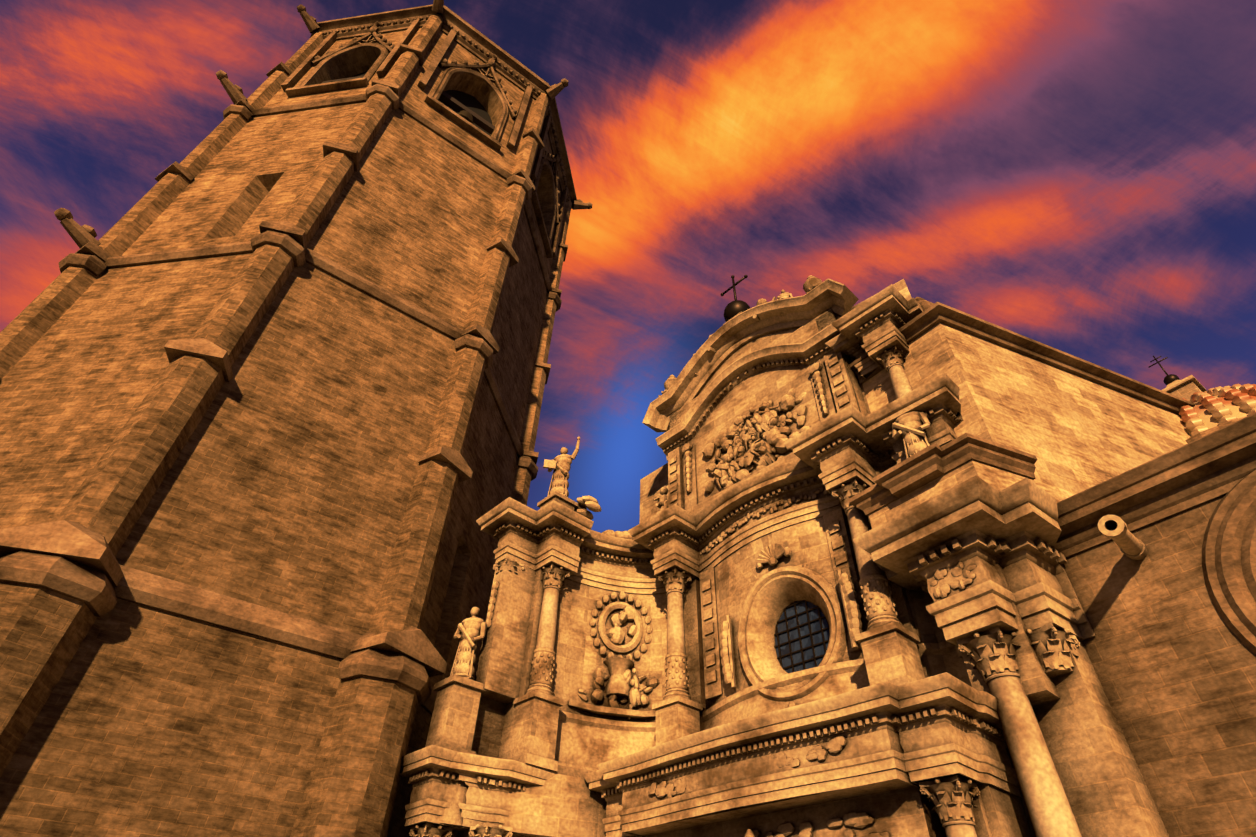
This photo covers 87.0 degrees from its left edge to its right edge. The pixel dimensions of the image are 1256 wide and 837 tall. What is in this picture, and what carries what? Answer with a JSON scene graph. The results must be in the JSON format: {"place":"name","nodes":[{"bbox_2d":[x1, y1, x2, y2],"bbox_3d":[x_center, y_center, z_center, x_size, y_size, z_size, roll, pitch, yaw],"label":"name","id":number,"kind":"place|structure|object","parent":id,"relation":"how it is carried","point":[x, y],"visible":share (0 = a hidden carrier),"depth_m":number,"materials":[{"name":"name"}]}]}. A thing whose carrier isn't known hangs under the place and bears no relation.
{"place":"outdoors","nodes":[
{"label":"outdoors","id":0,"kind":"place"},
{"bbox_2d":[0,0,1255,532],"label":"sky","id":1,"kind":"structure","parent":0,"point":[1077,178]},
{"bbox_2d":[721,275,749,321],"bbox_3d":[3.780,-4.215,23.269,0.960,2.700,1.209,28,-48,-25],"label":"cross on orb","id":2,"kind":"object","parent":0,"point":[733,308],"visible":0.73,"depth_m":22.42,"materials":[{"name":"black metal"}]},
{"bbox_2d":[887,363,912,398],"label":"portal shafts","id":3,"kind":"object","parent":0,"point":[901,384],"visible":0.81,"depth_m":15.74,"materials":[{"name":"beige stone"}]},
{"bbox_2d":[942,820,976,836],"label":"portal shafts","id":4,"kind":"object","parent":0,"point":[960,828],"visible":0.98,"depth_m":9.37,"materials":[{"name":"beige stone"}]},
{"bbox_2d":[853,475,1094,680],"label":"entablature","id":5,"kind":"structure","parent":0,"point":[947,551],"depth_m":11.55,"materials":[{"name":"beige stone"}]},
{"bbox_2d":[848,297,1194,516],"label":"pylon mouldings","id":6,"kind":"object","parent":5,"relation":"on","point":[924,466],"visible":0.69,"depth_m":15.97,"materials":[{"name":"beige stone"}]},
{"bbox_2d":[1185,416,1247,442],"bbox_3d":[16.711,3.501,16.307,5.300,5.550,5.300,28,-48,-25],"label":"roof edge","id":7,"kind":"object","parent":6,"relation":"on","point":[1202,434],"visible":0.02,"depth_m":16.86,"materials":[{"name":"beige stone"}]},
{"bbox_2d":[1179,384,1255,436],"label":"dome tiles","id":8,"kind":"object","parent":7,"relation":"on","point":[1215,407],"visible":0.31,"depth_m":17.40,"materials":[{"name":"orange tile"}]},
{"bbox_2d":[1162,375,1206,401],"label":"roof gable","id":9,"kind":"structure","parent":8,"relation":"on","point":[1187,388],"depth_m":19.81,"materials":[{"name":"beige stone"}]},
{"bbox_2d":[1149,356,1179,384],"bbox_3d":[16.913,-1.524,20.899,0.400,1.330,0.560,28,-48,-25],"label":"cross finial","id":10,"kind":"object","parent":9,"relation":"on","point":[1170,378],"visible":0.71,"depth_m":20.58,"materials":[{"name":"black metal"}]},
{"bbox_2d":[862,323,1190,528],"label":"wall","id":11,"kind":"structure","parent":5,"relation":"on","point":[1074,434],"depth_m":15.35,"materials":[{"name":"stone"}]},
{"bbox_2d":[985,672,1081,836],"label":"column shaft","id":12,"kind":"object","parent":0,"point":[1051,814],"visible":0.96,"depth_m":9.85,"materials":[{"name":"beige stone"}]},
{"bbox_2d":[950,622,1168,836],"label":"giant column pier","id":13,"kind":"structure","parent":0,"point":[1107,792],"depth_m":9.95,"materials":[{"name":"beige stone"}]},
{"label":"ground","id":14,"kind":"structure","parent":0,"visible":0},
{"bbox_2d":[0,598,431,836],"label":"tower shaft","id":15,"kind":"object","parent":14,"relation":"on","point":[150,722],"visible":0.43,"depth_m":12.23,"materials":[{"name":"stone"}]},
{"bbox_2d":[0,253,517,686],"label":"tower shaft","id":16,"kind":"object","parent":15,"relation":"on","point":[286,485],"visible":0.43,"depth_m":17.05,"materials":[{"name":"stone"}]},
{"bbox_2d":[0,84,561,715],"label":"tower string courses","id":17,"kind":"object","parent":16,"relation":"attached to","point":[96,592],"visible":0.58,"depth_m":14.46,"materials":[{"name":"beige stone"}]},
{"bbox_2d":[122,102,546,439],"bbox_3d":[-12.260,-3.922,29.663,15.289,11.000,15.289,28,-48,-25],"label":"tower shaft","id":18,"kind":"object","parent":16,"relation":"on","point":[412,216],"visible":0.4,"depth_m":24.62,"materials":[{"name":"stone"}]},
{"bbox_2d":[263,28,560,278],"bbox_3d":[-11.948,-11.670,36.744,15.215,10.000,15.215,28,-48,-25],"label":"belfry window surround","id":19,"kind":"object","parent":18,"relation":"on","point":[358,61],"visible":0.19,"depth_m":32.46,"materials":[{"name":"stone"}]},
{"bbox_2d":[322,76,494,133],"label":"bell frames","id":20,"kind":"structure","parent":19,"relation":"in","point":[458,106],"depth_m":31.62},
{"bbox_2d":[352,71,491,135],"bbox_3d":[-11.962,-11.338,36.440,13.215,6.100,13.215,28,-48,-25],"label":"tower belfry interior","id":21,"kind":"object","parent":19,"relation":"in","point":[472,103],"depth_m":33.37,"materials":[{"name":"brown stone"}]},
{"bbox_2d":[0,13,571,836],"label":"tower buttresses","id":22,"kind":"structure","parent":14,"relation":"on","point":[352,785],"depth_m":15.92,"materials":[{"name":"beige stone"}]},
{"bbox_2d":[0,44,567,676],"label":"buttress caps","id":23,"kind":"object","parent":22,"relation":"on","point":[78,542],"visible":0.27,"depth_m":15.39,"materials":[{"name":"beige stone"}]},
{"bbox_2d":[54,0,591,257],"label":"tower belfry carving","id":24,"kind":"object","parent":22,"relation":"on","point":[467,36],"visible":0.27,"depth_m":33.65},
{"bbox_2d":[330,79,473,124],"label":"tower bells","id":25,"kind":"object","parent":24,"relation":"on","point":[466,115],"visible":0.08,"depth_m":31.05,"materials":[{"name":"brown metal"}]},
{"bbox_2d":[410,773,1015,836],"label":"portal blocks","id":26,"kind":"structure","parent":14,"relation":"on","point":[558,805],"depth_m":13.70,"materials":[{"name":"beige stone"}]},
{"bbox_2d":[400,672,1020,836],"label":"cornice","id":27,"kind":"structure","parent":26,"relation":"on","point":[920,733],"depth_m":11.14,"materials":[{"name":"beige stone"}]},
{"bbox_2d":[425,491,577,753],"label":"portal statue pedestals","id":28,"kind":"object","parent":27,"relation":"on","point":[454,716],"visible":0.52,"depth_m":14.65,"materials":[{"name":"beige stone"}]},
{"bbox_2d":[445,411,930,679],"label":"statues","id":29,"kind":"object","parent":28,"relation":"on","point":[909,427],"visible":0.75,"depth_m":15.69,"materials":[{"name":"beige stone"}]},
{"bbox_2d":[475,477,1059,759],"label":"portal blocks","id":30,"kind":"structure","parent":27,"relation":"on","point":[893,656],"depth_m":15.14,"materials":[{"name":"beige stone"}]},
{"bbox_2d":[476,373,971,776],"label":"church facade","id":31,"kind":"structure","parent":26,"relation":"on","point":[849,442],"depth_m":15.73,"materials":[{"name":"beige stone"}]},
{"bbox_2d":[533,506,883,690],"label":"column shafts","id":32,"kind":"object","parent":31,"relation":"on","point":[858,521],"visible":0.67,"depth_m":16.45,"materials":[{"name":"beige stone"}]},
{"bbox_2d":[574,275,922,539],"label":"pediment","id":33,"kind":"structure","parent":31,"relation":"on","point":[747,444],"depth_m":19.08,"materials":[{"name":"beige stone"}]},
{"bbox_2d":[668,311,907,515],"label":"portal blocks","id":34,"kind":"structure","parent":31,"relation":"on","point":[840,382],"depth_m":18.47,"materials":[{"name":"beige stone"}]},
{"bbox_2d":[411,279,1035,836],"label":"portal walls","id":35,"kind":"structure","parent":14,"relation":"on","point":[579,659],"depth_m":16.27,"materials":[{"name":"beige stone"}]},
{"bbox_2d":[774,600,828,671],"bbox_3d":[3.821,4.873,14.705,0.180,1.780,1.435,28,-48,-25],"label":"window grille","id":36,"kind":"object","parent":35,"relation":"in","point":[813,645],"visible":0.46,"depth_m":14.71,"materials":[{"name":"black metal"}]},
{"bbox_2d":[775,601,829,672],"bbox_3d":[3.843,4.888,14.719,0.153,1.800,1.452,28,-48,-25],"label":"portal oval glass","id":37,"kind":"object","parent":35,"relation":"in","point":[806,641],"visible":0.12,"depth_m":14.71,"materials":[{"name":"black glass"}]},
{"bbox_2d":[1062,496,1255,836],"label":"wall","id":38,"kind":"structure","parent":14,"relation":"on","point":[1172,656],"depth_m":10.08,"materials":[{"name":"stone"}]},
{"bbox_2d":[1098,515,1147,559],"bbox_3d":[8.034,1.960,10.706,1.607,0.534,0.350,34,-51,-30],"label":"spout","id":39,"kind":"object","parent":38,"relation":"attached to","point":[1122,537],"depth_m":10.43,"materials":[{"name":"stone"}]},
{"bbox_2d":[1054,413,1255,653],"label":"cornice","id":40,"kind":"structure","parent":38,"relation":"attached to","point":[1221,462],"depth_m":10.56,"materials":[{"name":"stone"}]}
]}

